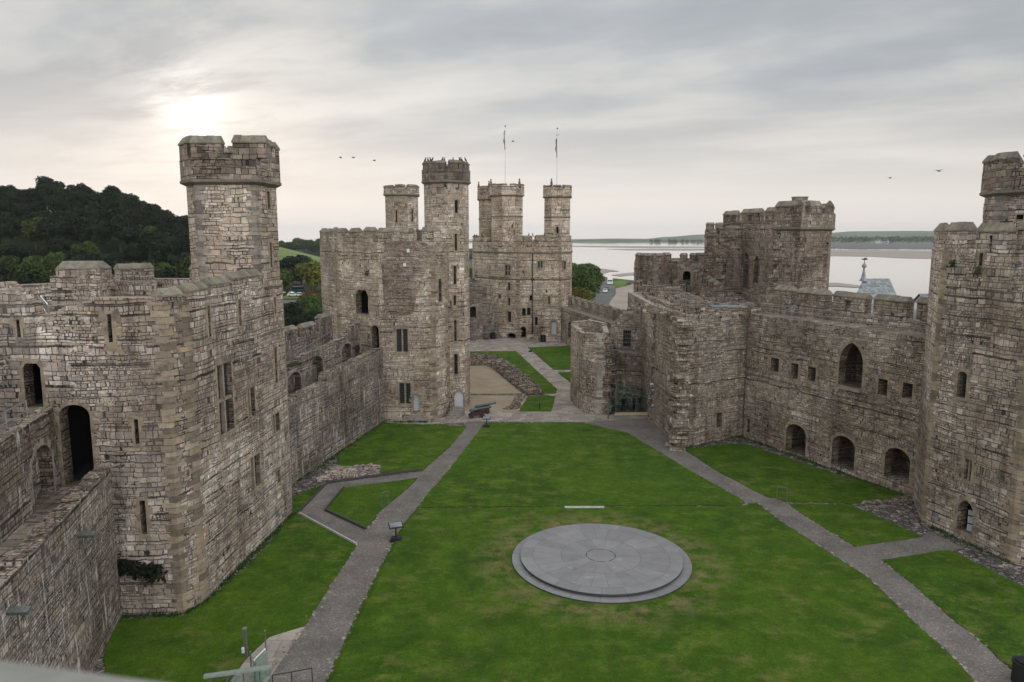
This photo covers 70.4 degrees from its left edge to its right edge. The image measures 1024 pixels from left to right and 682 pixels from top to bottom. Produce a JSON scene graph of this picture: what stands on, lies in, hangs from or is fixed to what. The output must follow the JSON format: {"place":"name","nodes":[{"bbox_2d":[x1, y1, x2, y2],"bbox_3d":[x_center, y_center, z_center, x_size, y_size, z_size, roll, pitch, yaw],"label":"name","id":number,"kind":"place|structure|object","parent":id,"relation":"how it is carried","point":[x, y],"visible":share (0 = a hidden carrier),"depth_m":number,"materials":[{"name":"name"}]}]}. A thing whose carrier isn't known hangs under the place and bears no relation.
{"place":"outdoors","nodes":[
{"label":"outdoors","id":0,"kind":"place"},
{"bbox_2d":[0,660,153,681],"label":"parapet ledge","id":1,"kind":"object","parent":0,"point":[10,671],"depth_m":0.84,"materials":[{"name":"stone"}]},
{"bbox_2d":[0,228,320,299],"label":"wooded hill","id":2,"kind":"structure","parent":0,"point":[112,245],"depth_m":278.11,"materials":[{"name":"plant"}]},
{"bbox_2d":[0,216,22,244],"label":"broadleaf tree","id":3,"kind":"object","parent":2,"relation":"on","point":[10,226],"visible":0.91,"depth_m":266.05,"materials":[{"name":"green plant"}]},
{"bbox_2d":[0,245,31,263],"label":"broadleaf tree","id":4,"kind":"object","parent":2,"relation":"on","point":[16,251],"visible":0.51,"depth_m":243.51,"materials":[{"name":"green plant"}]},
{"bbox_2d":[0,255,32,279],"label":"broadleaf tree","id":5,"kind":"object","parent":2,"relation":"on","point":[12,261],"visible":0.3,"depth_m":228.95,"materials":[{"name":"green plant"}]},
{"bbox_2d":[7,273,33,283],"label":"broadleaf tree","id":6,"kind":"object","parent":2,"relation":"on","point":[23,278],"visible":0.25,"depth_m":203.00,"materials":[{"name":"green plant"}]},
{"bbox_2d":[15,187,41,204],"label":"broadleaf tree","id":7,"kind":"object","parent":2,"relation":"on","point":[25,195],"visible":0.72,"depth_m":309.89,"materials":[{"name":"green plant"}]},
{"bbox_2d":[19,216,46,248],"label":"broadleaf tree","id":8,"kind":"object","parent":2,"relation":"on","point":[29,229],"visible":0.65,"depth_m":266.21,"materials":[{"name":"green plant"}]},
{"bbox_2d":[13,255,55,280],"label":"broadleaf tree","id":9,"kind":"object","parent":2,"relation":"on","point":[39,267],"visible":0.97,"depth_m":228.57,"materials":[{"name":"green plant"}]},
{"bbox_2d":[26,245,55,262],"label":"broadleaf tree","id":10,"kind":"object","parent":2,"relation":"on","point":[42,251],"visible":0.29,"depth_m":240.06,"materials":[{"name":"green plant"}]},
{"bbox_2d":[30,183,55,208],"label":"broadleaf tree","id":11,"kind":"object","parent":2,"relation":"on","point":[44,190],"visible":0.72,"depth_m":311.59,"materials":[{"name":"green plant"}]},
{"bbox_2d":[34,176,65,212],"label":"broadleaf tree","id":12,"kind":"object","parent":2,"relation":"on","point":[48,180],"visible":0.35,"depth_m":329.37,"materials":[{"name":"green plant"}]},
{"bbox_2d":[43,195,58,216],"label":"broadleaf tree","id":13,"kind":"object","parent":2,"relation":"on","point":[49,200],"visible":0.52,"depth_m":302.27,"materials":[{"name":"green plant"}]},
{"bbox_2d":[45,251,65,267],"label":"broadleaf tree","id":14,"kind":"object","parent":2,"relation":"on","point":[52,258],"visible":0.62,"depth_m":234.51,"materials":[{"name":"green plant"}]},
{"bbox_2d":[59,217,90,242],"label":"broadleaf tree","id":15,"kind":"object","parent":2,"relation":"on","point":[74,233],"visible":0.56,"depth_m":264.14,"materials":[{"name":"green plant"}]},
{"bbox_2d":[70,241,100,253],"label":"broadleaf tree","id":16,"kind":"object","parent":2,"relation":"on","point":[87,246],"visible":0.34,"depth_m":239.81,"materials":[{"name":"green plant"}]},
{"bbox_2d":[83,252,119,274],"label":"broadleaf tree","id":17,"kind":"object","parent":2,"relation":"on","point":[97,257],"visible":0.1,"depth_m":211.28,"materials":[{"name":"green plant"}]},
{"bbox_2d":[104,252,126,264],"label":"broadleaf tree","id":18,"kind":"object","parent":2,"relation":"on","point":[118,257],"visible":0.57,"depth_m":245.10,"materials":[{"name":"green plant"}]},
{"bbox_2d":[107,214,136,251],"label":"broadleaf tree","id":19,"kind":"object","parent":2,"relation":"on","point":[122,228],"visible":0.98,"depth_m":263.27,"materials":[{"name":"green plant"}]},
{"bbox_2d":[109,190,141,210],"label":"broadleaf tree","id":20,"kind":"object","parent":2,"relation":"on","point":[119,198],"visible":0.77,"depth_m":300.57,"materials":[{"name":"green plant"}]},
{"bbox_2d":[113,205,143,229],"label":"broadleaf tree","id":21,"kind":"object","parent":2,"relation":"on","point":[133,216],"visible":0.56,"depth_m":274.70,"materials":[{"name":"green plant"}]},
{"bbox_2d":[123,242,148,262],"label":"broadleaf tree","id":22,"kind":"object","parent":2,"relation":"on","point":[135,252],"visible":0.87,"depth_m":248.12,"materials":[{"name":"green plant"}]},
{"bbox_2d":[138,229,177,263],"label":"broadleaf tree","id":23,"kind":"object","parent":2,"relation":"on","point":[159,245],"visible":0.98,"depth_m":248.31,"materials":[{"name":"green plant"}]},
{"bbox_2d":[149,214,174,233],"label":"broadleaf tree","id":24,"kind":"object","parent":2,"relation":"on","point":[161,223],"visible":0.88,"depth_m":293.38,"materials":[{"name":"green plant"}]},
{"bbox_2d":[171,235,188,255],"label":"broadleaf tree","id":25,"kind":"object","parent":2,"relation":"on","point":[180,243],"visible":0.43,"depth_m":267.43,"materials":[{"name":"green plant"}]},
{"bbox_2d":[174,255,190,274],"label":"broadleaf tree","id":26,"kind":"object","parent":2,"relation":"on","point":[184,266],"visible":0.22,"depth_m":230.25,"materials":[{"name":"green plant"}]},
{"bbox_2d":[280,268,293,295],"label":"broadleaf tree","id":27,"kind":"object","parent":2,"relation":"on","point":[286,277],"visible":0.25,"depth_m":236.24,"materials":[{"name":"green plant"}]},
{"bbox_2d":[167,223,188,235],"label":"broadleaf tree","id":28,"kind":"object","parent":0,"point":[176,229],"visible":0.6,"depth_m":295.21,"materials":[{"name":"green plant"}]},
{"bbox_2d":[279,247,319,280],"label":"pasture hill","id":29,"kind":"structure","parent":0,"point":[284,252],"depth_m":600.08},
{"bbox_2d":[0,0,1023,237],"label":"sky","id":30,"kind":"structure","parent":0,"point":[670,117],"materials":[{"name":"grey"}]},
{"bbox_2d":[386,336,647,423],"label":"paving","id":31,"kind":"structure","parent":0,"point":[565,409],"depth_m":86.61,"materials":[{"name":"stone"}]},
{"bbox_2d":[445,406,464,418],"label":"stone steps","id":32,"kind":"structure","parent":31,"relation":"on","point":[456,412],"depth_m":81.34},
{"bbox_2d":[468,405,490,418],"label":"cannon","id":33,"kind":"object","parent":31,"relation":"on","point":[479,411],"visible":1,"depth_m":80.65,"materials":[{"name":"brown metal"}]},
{"bbox_2d":[607,380,647,418],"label":"glass screen","id":34,"kind":"object","parent":31,"relation":"on","point":[625,402],"visible":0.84,"depth_m":81.54,"materials":[{"name":"clear"}]},
{"bbox_2d":[469,262,633,296],"bbox_3d":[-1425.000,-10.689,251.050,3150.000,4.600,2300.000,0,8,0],"label":"terrain","id":35,"kind":"structure","parent":0,"point":[471,267],"depth_m":380.52,"materials":[{"name":"grey plant"}]},
{"bbox_2d":[0,407,122,672],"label":"curtain wall","id":36,"kind":"structure","parent":35,"relation":"on","point":[59,577],"depth_m":31.98,"materials":[{"name":"grey stone"}]},
{"bbox_2d":[6,606,31,615],"bbox_3d":[-17.251,9.425,25.373,0.750,0.227,0.311,-1,8,-5],"label":"floodlight","id":37,"kind":"object","parent":36,"relation":"attached to","point":[17,610],"visible":1,"depth_m":25.30,"materials":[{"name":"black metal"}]},
{"bbox_2d":[154,267,181,277],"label":"broadleaf tree","id":38,"kind":"object","parent":35,"relation":"on","point":[166,272],"visible":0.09,"depth_m":192.60,"materials":[{"name":"green plant"}]},
{"bbox_2d":[284,301,304,315],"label":"broadleaf tree","id":39,"kind":"object","parent":35,"relation":"on","point":[291,308],"visible":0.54,"depth_m":184.12,"materials":[{"name":"green plant"}]},
{"bbox_2d":[281,254,314,283],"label":"broadleaf tree","id":40,"kind":"object","parent":35,"relation":"on","point":[291,262],"visible":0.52,"depth_m":344.31,"materials":[{"name":"green plant"}]},
{"bbox_2d":[294,260,320,289],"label":"broadleaf tree","id":41,"kind":"object","parent":35,"relation":"on","point":[310,271],"visible":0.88,"depth_m":295.80,"materials":[{"name":"green plant"}]},
{"bbox_2d":[298,295,321,313],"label":"broadleaf tree","id":42,"kind":"object","parent":35,"relation":"on","point":[308,303],"visible":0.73,"depth_m":188.67,"materials":[{"name":"green plant"}]},
{"bbox_2d":[285,312,383,483],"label":"curtain wall","id":43,"kind":"structure","parent":35,"relation":"on","point":[335,391],"depth_m":69.05,"materials":[{"name":"grey stone"}]},
{"bbox_2d":[572,287,591,300],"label":"bush","id":44,"kind":"object","parent":35,"relation":"on","point":[580,292],"visible":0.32,"depth_m":182.98,"materials":[{"name":"green plant"}]},
{"bbox_2d":[572,264,600,292],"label":"broadleaf tree","id":45,"kind":"object","parent":35,"relation":"on","point":[580,278],"visible":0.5,"depth_m":210.75,"materials":[{"name":"green plant"}]},
{"bbox_2d":[572,263,600,295],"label":"broadleaf tree","id":46,"kind":"object","parent":35,"relation":"on","point":[594,269],"visible":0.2,"depth_m":233.15,"materials":[{"name":"green plant"}]},
{"bbox_2d":[559,295,626,345],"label":"curtain wall","id":47,"kind":"structure","parent":35,"relation":"on","point":[578,309],"depth_m":129.54,"materials":[{"name":"stone"}]},
{"bbox_2d":[633,252,723,298],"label":"gate tower","id":48,"kind":"structure","parent":35,"relation":"on","point":[653,269],"depth_m":100.87,"materials":[{"name":"grey stone"}]},
{"bbox_2d":[679,267,693,288],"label":"doorway","id":49,"kind":"structure","parent":48,"relation":"in","point":[686,273],"depth_m":101.82,"materials":[{"name":"stone"}]},
{"bbox_2d":[857,258,896,314],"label":"steep roofed house","id":50,"kind":"structure","parent":35,"relation":"on","point":[873,288],"depth_m":108.35,"materials":[{"name":"stone"}]},
{"bbox_2d":[92,351,1023,675],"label":"courtyard ground","id":51,"kind":"structure","parent":0,"point":[904,515],"depth_m":53.09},
{"bbox_2d":[0,135,291,614],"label":"polygonal tower","id":52,"kind":"structure","parent":51,"relation":"on","point":[166,399],"depth_m":39.78,"materials":[{"name":"stone"}]},
{"bbox_2d":[17,358,48,413],"bbox_3d":[-24.362,1.862,38.643,2.787,3.231,3.915,0,8,0],"label":"doorway","id":53,"kind":"structure","parent":52,"relation":"in","point":[31,383],"depth_m":36.94,"materials":[{"name":"stone"}]},
{"bbox_2d":[54,400,98,486],"bbox_3d":[-22.491,4.799,39.912,3.536,5.108,5.436,0,8,0],"label":"doorway","id":54,"kind":"structure","parent":52,"relation":"in","point":[78,454],"depth_m":39.16,"materials":[{"name":"stone"}]},
{"bbox_2d":[117,553,167,585],"bbox_3d":[-19.910,12.069,38.309,3.590,1.777,0.857,0,8,0],"label":"fern clump","id":55,"kind":"object","parent":52,"relation":"attached to","point":[150,572],"visible":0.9,"depth_m":38.20,"materials":[{"name":"plant"}]},
{"bbox_2d":[213,355,237,441],"bbox_3d":[-16.842,3.323,42.415,0.492,4.867,2.689,0,8,0],"label":"window","id":56,"kind":"structure","parent":52,"relation":"in","point":[225,402],"depth_m":42.66,"materials":[{"name":"stone"}]},
{"bbox_2d":[246,382,257,422],"bbox_3d":[-16.593,3.880,45.914,0.309,2.515,1.662,1,8,4],"label":"window","id":57,"kind":"structure","parent":52,"relation":"in","point":[251,409],"depth_m":46.27,"materials":[{"name":"stone"}]},
{"bbox_2d":[249,449,262,493],"bbox_3d":[-16.578,8.342,46.638,0.431,2.668,1.978,0,8,0],"label":"window","id":58,"kind":"structure","parent":52,"relation":"in","point":[255,472],"depth_m":46.98,"materials":[{"name":"stone"}]},
{"bbox_2d":[271,408,281,436],"bbox_3d":[-16.317,5.602,49.859,0.308,1.976,1.742,1,8,4],"label":"window","id":59,"kind":"structure","parent":52,"relation":"in","point":[275,417],"depth_m":50.03,"materials":[{"name":"stone"}]},
{"bbox_2d":[203,664,271,681],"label":"glass balustrade","id":60,"kind":"object","parent":51,"relation":"on","point":[251,674],"visible":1,"depth_m":31.85,"materials":[{"name":"glass"}]},
{"bbox_2d":[239,627,304,680],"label":"flagstones","id":61,"kind":"object","parent":51,"relation":"on","point":[276,644],"visible":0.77,"depth_m":35.63,"materials":[{"name":"stone"}]},
{"bbox_2d":[253,648,267,674],"bbox_3d":[-11.451,14.772,32.993,0.167,1.229,0.938,3,9,17],"label":"platform lift","id":62,"kind":"object","parent":61,"relation":"on","point":[261,658],"visible":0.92,"depth_m":32.98,"materials":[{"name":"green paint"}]},
{"bbox_2d":[298,512,356,544],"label":"kerb","id":63,"kind":"structure","parent":51,"relation":"on","point":[328,528],"depth_m":49.83,"materials":[{"name":"stone"}]},
{"bbox_2d":[325,486,366,528],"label":"kerb","id":64,"kind":"structure","parent":51,"relation":"on","point":[341,516],"depth_m":52.29,"materials":[{"name":"stone"}]},
{"bbox_2d":[315,463,380,481],"bbox_3d":[-13.734,11.169,61.717,4.953,0.395,4.202,0,8,0],"label":"stone foundation","id":65,"kind":"object","parent":51,"relation":"on","point":[337,472],"visible":1,"depth_m":61.52,"materials":[{"name":"stone"}]},
{"bbox_2d":[363,184,419,241],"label":"round tower","id":66,"kind":"structure","parent":51,"relation":"on","point":[401,205],"depth_m":102.44,"materials":[{"name":"stone"}]},
{"bbox_2d":[319,159,470,421],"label":"chamberlain tower","id":67,"kind":"structure","parent":51,"relation":"on","point":[412,316],"depth_m":79.97,"materials":[{"name":"stone"}]},
{"bbox_2d":[353,287,370,317],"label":"window","id":68,"kind":"structure","parent":67,"relation":"in","point":[361,296],"depth_m":80.67,"materials":[{"name":"stone"}]},
{"bbox_2d":[370,324,379,348],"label":"doorway","id":69,"kind":"structure","parent":67,"relation":"in","point":[375,338],"depth_m":79.90,"materials":[{"name":"stone"}]},
{"bbox_2d":[392,325,411,355],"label":"window","id":70,"kind":"structure","parent":67,"relation":"in","point":[402,340],"depth_m":79.09,"materials":[{"name":"stone"}]},
{"bbox_2d":[395,379,414,406],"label":"window","id":71,"kind":"structure","parent":67,"relation":"in","point":[404,390],"depth_m":79.90,"materials":[{"name":"stone"}]},
{"bbox_2d":[409,391,422,413],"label":"doorway","id":72,"kind":"structure","parent":67,"relation":"in","point":[416,408],"depth_m":80.06,"materials":[{"name":"stone"}]},
{"bbox_2d":[452,388,466,406],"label":"doorway","id":73,"kind":"structure","parent":67,"relation":"in","point":[459,396],"depth_m":85.15,"materials":[{"name":"stone"}]},
{"bbox_2d":[469,277,502,339],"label":"ruined wall","id":74,"kind":"structure","parent":51,"relation":"on","point":[483,321],"depth_m":141.25,"materials":[{"name":"stone"}]},
{"bbox_2d":[465,366,520,410],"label":"gravel","id":75,"kind":"structure","parent":51,"relation":"on","point":[486,380],"depth_m":96.21,"materials":[{"name":"gravel"}]},
{"bbox_2d":[470,353,542,394],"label":"foundation wall","id":76,"kind":"structure","parent":51,"relation":"on","point":[514,375],"depth_m":105.65,"materials":[{"name":"stone"}]},
{"bbox_2d":[502,394,525,409],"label":"foundation wall","id":77,"kind":"structure","parent":51,"relation":"on","point":[516,402],"depth_m":85.99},
{"bbox_2d":[472,178,572,338],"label":"eagle tower","id":78,"kind":"structure","parent":51,"relation":"on","point":[520,275],"depth_m":141.96,"materials":[{"name":"stone"}]},
{"bbox_2d":[533,307,560,342],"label":"lean to building","id":79,"kind":"structure","parent":51,"relation":"on","point":[547,322],"depth_m":138.81,"materials":[{"name":"stone"}]},
{"bbox_2d":[548,319,558,336],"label":"doorway","id":80,"kind":"structure","parent":79,"relation":"in","point":[553,324],"depth_m":139.08,"materials":[{"name":"stone"}]},
{"bbox_2d":[570,319,613,414],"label":"broken bastion","id":81,"kind":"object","parent":51,"relation":"on","point":[591,366],"visible":0.95,"depth_m":82.47,"materials":[{"name":"stone"}]},
{"bbox_2d":[608,295,652,399],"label":"ruined cross wall","id":82,"kind":"structure","parent":51,"relation":"on","point":[625,355],"depth_m":86.79,"materials":[{"name":"stone"}]},
{"bbox_2d":[272,422,1010,681],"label":"path edging","id":83,"kind":"object","parent":51,"relation":"on","point":[276,662],"visible":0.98,"depth_m":40.52,"materials":[{"name":"grey stone"}]},
{"bbox_2d":[628,279,773,450],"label":"ruined gate block","id":84,"kind":"structure","parent":51,"relation":"on","point":[693,378],"depth_m":71.41,"materials":[{"name":"stone"}]},
{"bbox_2d":[713,409,724,431],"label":"window","id":85,"kind":"structure","parent":84,"relation":"in","point":[719,416],"depth_m":71.71,"materials":[{"name":"stone"}]},
{"bbox_2d":[703,196,835,294],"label":"ruined gatehouse","id":86,"kind":"object","parent":84,"relation":"on","point":[768,250],"visible":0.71,"depth_m":80.19,"materials":[{"name":"stone"}]},
{"bbox_2d":[743,285,927,495],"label":"hall wall","id":87,"kind":"structure","parent":51,"relation":"on","point":[843,395],"depth_m":62.79,"materials":[{"name":"stone"}]},
{"bbox_2d":[753,302,925,334],"bbox_3d":[27.646,-1.961,62.124,0.048,1.124,20.032,-4,9,-23],"label":"handrail","id":88,"kind":"object","parent":87,"relation":"on","point":[771,309],"visible":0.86,"depth_m":61.54,"materials":[{"name":"metal"}]},
{"bbox_2d":[835,339,866,392],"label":"pointed window","id":89,"kind":"structure","parent":87,"relation":"in","point":[850,366],"depth_m":62.07,"materials":[{"name":"stone"}]},
{"bbox_2d":[860,495,913,504],"bbox_3d":[29.318,12.169,55.156,6.091,0.246,1.648,-3,9,-18],"label":"rubble edge","id":90,"kind":"object","parent":51,"relation":"on","point":[902,499],"visible":0.77,"depth_m":55.03,"materials":[{"name":"stone"}]},
{"bbox_2d":[912,151,1023,565],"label":"granary tower","id":91,"kind":"structure","parent":51,"relation":"on","point":[968,485],"depth_m":47.05,"materials":[{"name":"stone"}]},
{"bbox_2d":[951,366,971,402],"bbox_3d":[29.820,2.878,47.914,0.530,2.484,1.516,-2,9,-16],"label":"window","id":92,"kind":"structure","parent":91,"relation":"in","point":[962,385],"depth_m":48.12,"materials":[{"name":"stone"}]},
{"bbox_2d":[951,493,979,542],"bbox_3d":[31.406,11.450,48.434,3.616,3.289,3.477,0,8,0],"label":"doorway","id":93,"kind":"structure","parent":91,"relation":"in","point":[960,517],"depth_m":48.46,"materials":[{"name":"stone"}]},
{"bbox_2d":[959,454,975,485],"bbox_3d":[30.086,8.426,47.667,0.479,2.185,1.246,-2,9,-16],"label":"window","id":94,"kind":"structure","parent":91,"relation":"in","point":[967,470],"depth_m":47.71,"materials":[{"name":"stone"}]},
{"bbox_2d":[103,346,1023,681],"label":"lawn","id":95,"kind":"structure","parent":0,"point":[283,580],"depth_m":54.92,"materials":[{"name":"plant"}]},
{"bbox_2d":[119,420,1009,620],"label":"wall foot weeds","id":96,"kind":"object","parent":95,"relation":"on","point":[229,578],"depth_m":49.14,"materials":[{"name":"plant"}]},
{"bbox_2d":[592,279,615,304],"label":"road","id":97,"kind":"structure","parent":0,"point":[602,297],"depth_m":288.95,"materials":[{"name":"asphalt"}]},
{"bbox_2d":[278,238,931,301],"bbox_3d":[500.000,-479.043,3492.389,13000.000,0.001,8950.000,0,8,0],"label":"estuary water","id":98,"kind":"structure","parent":0,"point":[908,277],"depth_m":670.80,"materials":[{"name":"grey liquid"}]},
{"bbox_2d":[609,284,633,309],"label":"gravel plaza","id":99,"kind":"structure","parent":0,"point":[619,300],"depth_m":272.50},
{"bbox_2d":[572,246,703,247],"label":"sandbank","id":100,"kind":"structure","parent":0,"point":[643,246],"depth_m":1759.60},
{"bbox_2d":[271,418,1011,681],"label":"path","id":101,"kind":"structure","parent":0,"point":[319,641],"depth_m":45.91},
{"bbox_2d":[298,469,419,511],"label":"kerb","id":102,"kind":"structure","parent":101,"relation":"on","point":[343,480],"depth_m":60.09,"materials":[{"name":"stone"}]},
{"bbox_2d":[1011,655,1023,681],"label":"litter bin","id":103,"kind":"object","parent":101,"relation":"on","point":[1017,672],"visible":1,"depth_m":32.65,"materials":[{"name":"black metal"}]},
{"bbox_2d":[325,503,973,681],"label":"lawn","id":104,"kind":"structure","parent":0,"point":[761,594],"depth_m":38.16,"materials":[{"name":"plant"}]},
{"bbox_2d":[388,521,403,541],"bbox_3d":[-7.674,12.610,47.997,1.036,1.199,0.702,-1,8,-8],"label":"information panel","id":105,"kind":"object","parent":104,"relation":"on","point":[395,525],"visible":1,"depth_m":47.89,"materials":[{"name":"black metal"}]},
{"bbox_2d":[512,524,691,603],"bbox_3d":[5.500,13.459,45.005,11.000,0.375,11.000,0,8,0],"label":"slate dais","id":106,"kind":"object","parent":104,"relation":"on","point":[604,563],"visible":1,"depth_m":43.84,"materials":[{"name":"stone"}]},
{"bbox_2d":[469,239,931,241],"bbox_3d":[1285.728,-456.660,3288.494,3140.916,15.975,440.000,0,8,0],"label":"shore","id":107,"kind":"structure","parent":0,"point":[606,240],"depth_m":3139.92,"materials":[{"name":"sand"}]},
{"bbox_2d":[649,235,933,242],"bbox_3d":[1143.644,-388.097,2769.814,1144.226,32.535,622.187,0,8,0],"label":"wood","id":108,"kind":"object","parent":107,"relation":"on","point":[850,239],"visible":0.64,"depth_m":2541.92,"materials":[{"name":"green plant"}]},
{"bbox_2d":[469,231,933,239],"bbox_3d":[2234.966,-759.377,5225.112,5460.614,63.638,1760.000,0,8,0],"label":"hills","id":109,"kind":"structure","parent":0,"point":[874,234],"depth_m":4762.91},
{"bbox_2d":[830,250,931,258],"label":"sandbank","id":110,"kind":"structure","parent":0,"point":[900,254],"depth_m":1050.07,"materials":[{"name":"sand"}]},
{"bbox_2d":[831,243,933,248],"bbox_3d":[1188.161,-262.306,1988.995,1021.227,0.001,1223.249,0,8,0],"label":"mudflat","id":111,"kind":"structure","parent":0,"point":[882,245],"depth_m":1936.23,"materials":[{"name":"sand"}]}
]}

